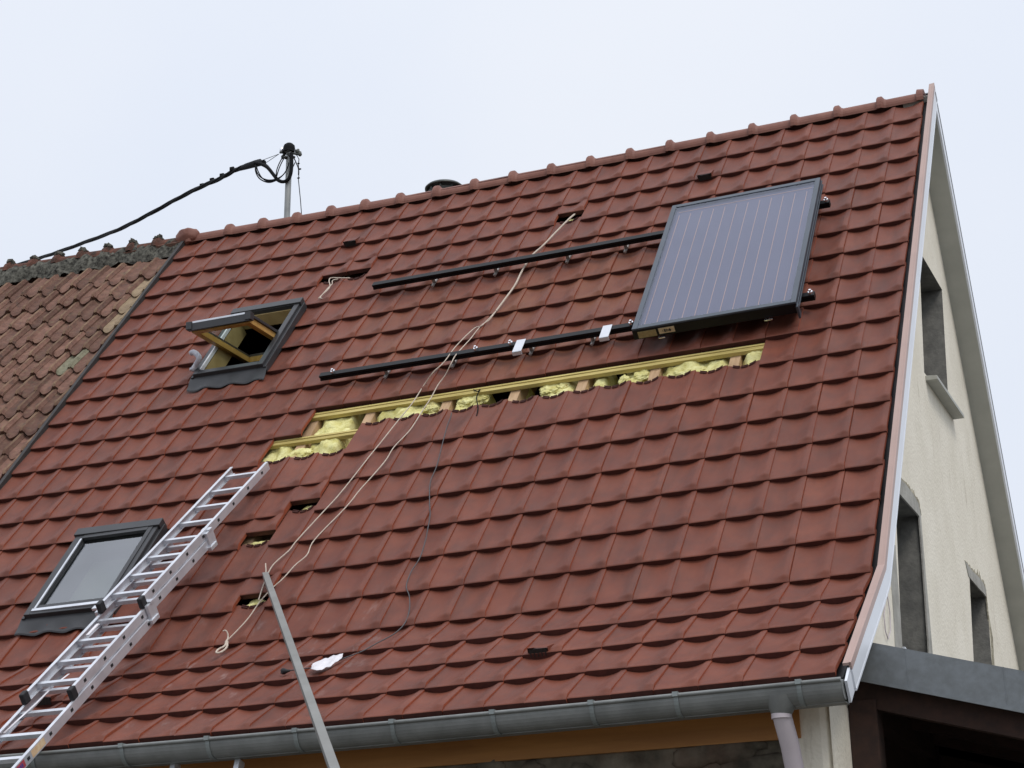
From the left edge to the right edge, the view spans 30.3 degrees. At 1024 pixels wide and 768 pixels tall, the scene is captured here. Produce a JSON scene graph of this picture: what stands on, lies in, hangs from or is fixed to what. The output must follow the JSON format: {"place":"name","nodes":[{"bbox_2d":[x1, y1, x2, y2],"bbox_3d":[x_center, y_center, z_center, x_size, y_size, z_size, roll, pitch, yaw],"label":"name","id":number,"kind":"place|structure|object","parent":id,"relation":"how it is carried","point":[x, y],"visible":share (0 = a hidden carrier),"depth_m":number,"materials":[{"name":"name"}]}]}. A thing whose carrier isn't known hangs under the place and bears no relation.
{"place":"outdoors","nodes":[
{"label":"outdoors","id":0,"kind":"place"},
{"bbox_2d":[0,0,1023,567],"label":"sky","id":1,"kind":"structure","parent":0,"point":[111,111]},
{"label":"ground","id":2,"kind":"structure","parent":0,"visible":0},
{"bbox_2d":[0,234,180,479],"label":"row house","id":3,"kind":"structure","parent":2,"relation":"on","point":[62,315],"depth_m":18.56,"materials":[{"name":"tile"}]},
{"bbox_2d":[262,563,339,767],"bbox_3d":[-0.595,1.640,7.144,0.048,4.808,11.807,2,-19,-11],"label":"metal bar","id":4,"kind":"object","parent":2,"relation":"on","point":[330,758],"visible":1,"depth_m":9.65,"materials":[{"name":"grey metal"}]},
{"bbox_2d":[0,83,1023,767],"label":"house","id":5,"kind":"structure","parent":2,"relation":"on","point":[714,547],"depth_m":13.77,"materials":[{"name":"red tile"}]},
{"bbox_2d":[14,518,167,635],"bbox_3d":[-3.099,1.442,14.087,0.800,0.972,0.801,-9,-20,21],"label":"roof window","id":6,"kind":"structure","parent":5,"relation":"in","point":[49,607],"depth_m":14.24,"materials":[{"name":"grey metal"}]},
{"bbox_2d":[0,462,269,767],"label":"ladder","id":7,"kind":"object","parent":5,"relation":"attached to","point":[105,663],"visible":1,"depth_m":12.68,"materials":[{"name":"metal"}]},
{"bbox_2d":[189,350,201,371],"bbox_3d":[-2.753,-0.213,16.457,0.068,0.200,0.166,15,-25,-40],"label":"rolled rag","id":8,"kind":"object","parent":5,"relation":"on","point":[197,362],"visible":1,"depth_m":16.43,"materials":[{"name":"white fabric"}]},
{"bbox_2d":[170,759,244,767],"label":"ladder","id":9,"kind":"object","parent":5,"relation":"attached to","point":[239,763],"visible":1,"depth_m":11.03,"materials":[{"name":"metal"}]},
{"bbox_2d":[186,297,306,391],"bbox_3d":[-2.334,-0.356,16.665,0.755,1.023,1.011,-9,-20,21],"label":"roof window","id":10,"kind":"structure","parent":5,"relation":"in","point":[213,372],"depth_m":16.48,"materials":[{"name":"grey metal"}]},
{"bbox_2d":[254,142,301,217],"bbox_3d":[-2.391,-1.706,19.264,0.573,1.615,0.153,-9,-20,21],"label":"utility mast","id":11,"kind":"object","parent":5,"relation":"on","point":[288,150],"visible":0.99,"depth_m":19.36,"materials":[{"name":"metal"}]},
{"bbox_2d":[17,154,278,263],"bbox_3d":[-7.662,-1.976,27.950,0.220,5.145,19.301,10,-22,-30],"label":"overhead cable","id":12,"kind":"object","parent":11,"relation":"attached to","point":[245,166],"visible":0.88,"depth_m":21.64,"materials":[{"name":"black rubber"}]},
{"bbox_2d":[311,653,342,669],"bbox_3d":[-1.155,1.743,11.858,0.216,0.140,0.174,4,-20,-15],"label":"plastic sheet","id":13,"kind":"object","parent":5,"relation":"on","point":[322,664],"visible":1,"depth_m":11.86,"materials":[{"name":"white plastic"}]},
{"bbox_2d":[318,277,349,298],"bbox_3d":[-1.648,-0.863,17.234,0.157,0.301,0.320,-24,-29,48],"label":"cord","id":14,"kind":"object","parent":5,"relation":"hanging from","point":[326,290],"visible":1,"depth_m":17.29,"materials":[{"name":"beige fabric"}]},
{"bbox_2d":[280,413,451,674],"bbox_3d":[-0.724,0.977,13.115,0.572,2.362,2.265,-11,-21,26],"label":"cable","id":15,"kind":"object","parent":5,"relation":"attached to","point":[284,671],"visible":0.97,"depth_m":12.71,"materials":[{"name":"black rubber"}]},
{"bbox_2d":[215,213,575,653],"bbox_3d":[-0.719,0.138,14.807,0.271,4.536,4.088,-18,-25,39],"label":"rope","id":16,"kind":"object","parent":5,"relation":"on","point":[225,645],"visible":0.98,"depth_m":14.30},
{"bbox_2d":[473,389,480,415],"bbox_3d":[-0.264,0.141,14.639,0.061,0.334,0.330,1,-19,-6],"label":"wire","id":17,"kind":"object","parent":5,"relation":"attached to","point":[478,391],"visible":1,"depth_m":14.61,"materials":[{"name":"grey metal"}]},
{"bbox_2d":[319,289,815,380],"bbox_3d":[0.351,-0.322,14.855,4.150,0.181,0.261,-9,-20,21],"label":"mounting rail","id":18,"kind":"object","parent":5,"relation":"attached to","point":[603,333],"visible":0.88,"depth_m":15.02,"materials":[{"name":"black metal"}]},
{"bbox_2d":[632,177,823,339],"bbox_3d":[1.738,-1.001,14.937,1.288,1.650,1.357,-9,-20,21],"label":"solar collector","id":19,"kind":"object","parent":18,"relation":"attached to","point":[732,258],"visible":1,"depth_m":14.83,"materials":[{"name":"glass"}]},
{"bbox_2d":[372,197,830,289],"bbox_3d":[0.692,-1.127,16.081,4.115,0.168,0.206,-9,-20,21],"label":"mounting rail","id":20,"kind":"object","parent":5,"relation":"attached to","point":[567,253],"visible":0.73,"depth_m":16.25,"materials":[{"name":"black metal"}]},
{"bbox_2d":[883,596,890,638],"bbox_3d":[2.412,1.387,12.120,0.008,0.554,0.400,-9,-20,21],"label":"wire","id":21,"kind":"object","parent":5,"relation":"attached to","point":[889,618],"visible":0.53,"depth_m":11.99,"materials":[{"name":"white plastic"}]},
{"bbox_2d":[848,643,1023,767],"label":"lean to","id":22,"kind":"object","parent":2,"relation":"on","point":[908,708],"visible":0.83,"depth_m":10.45,"materials":[{"name":"metal"}]}
]}

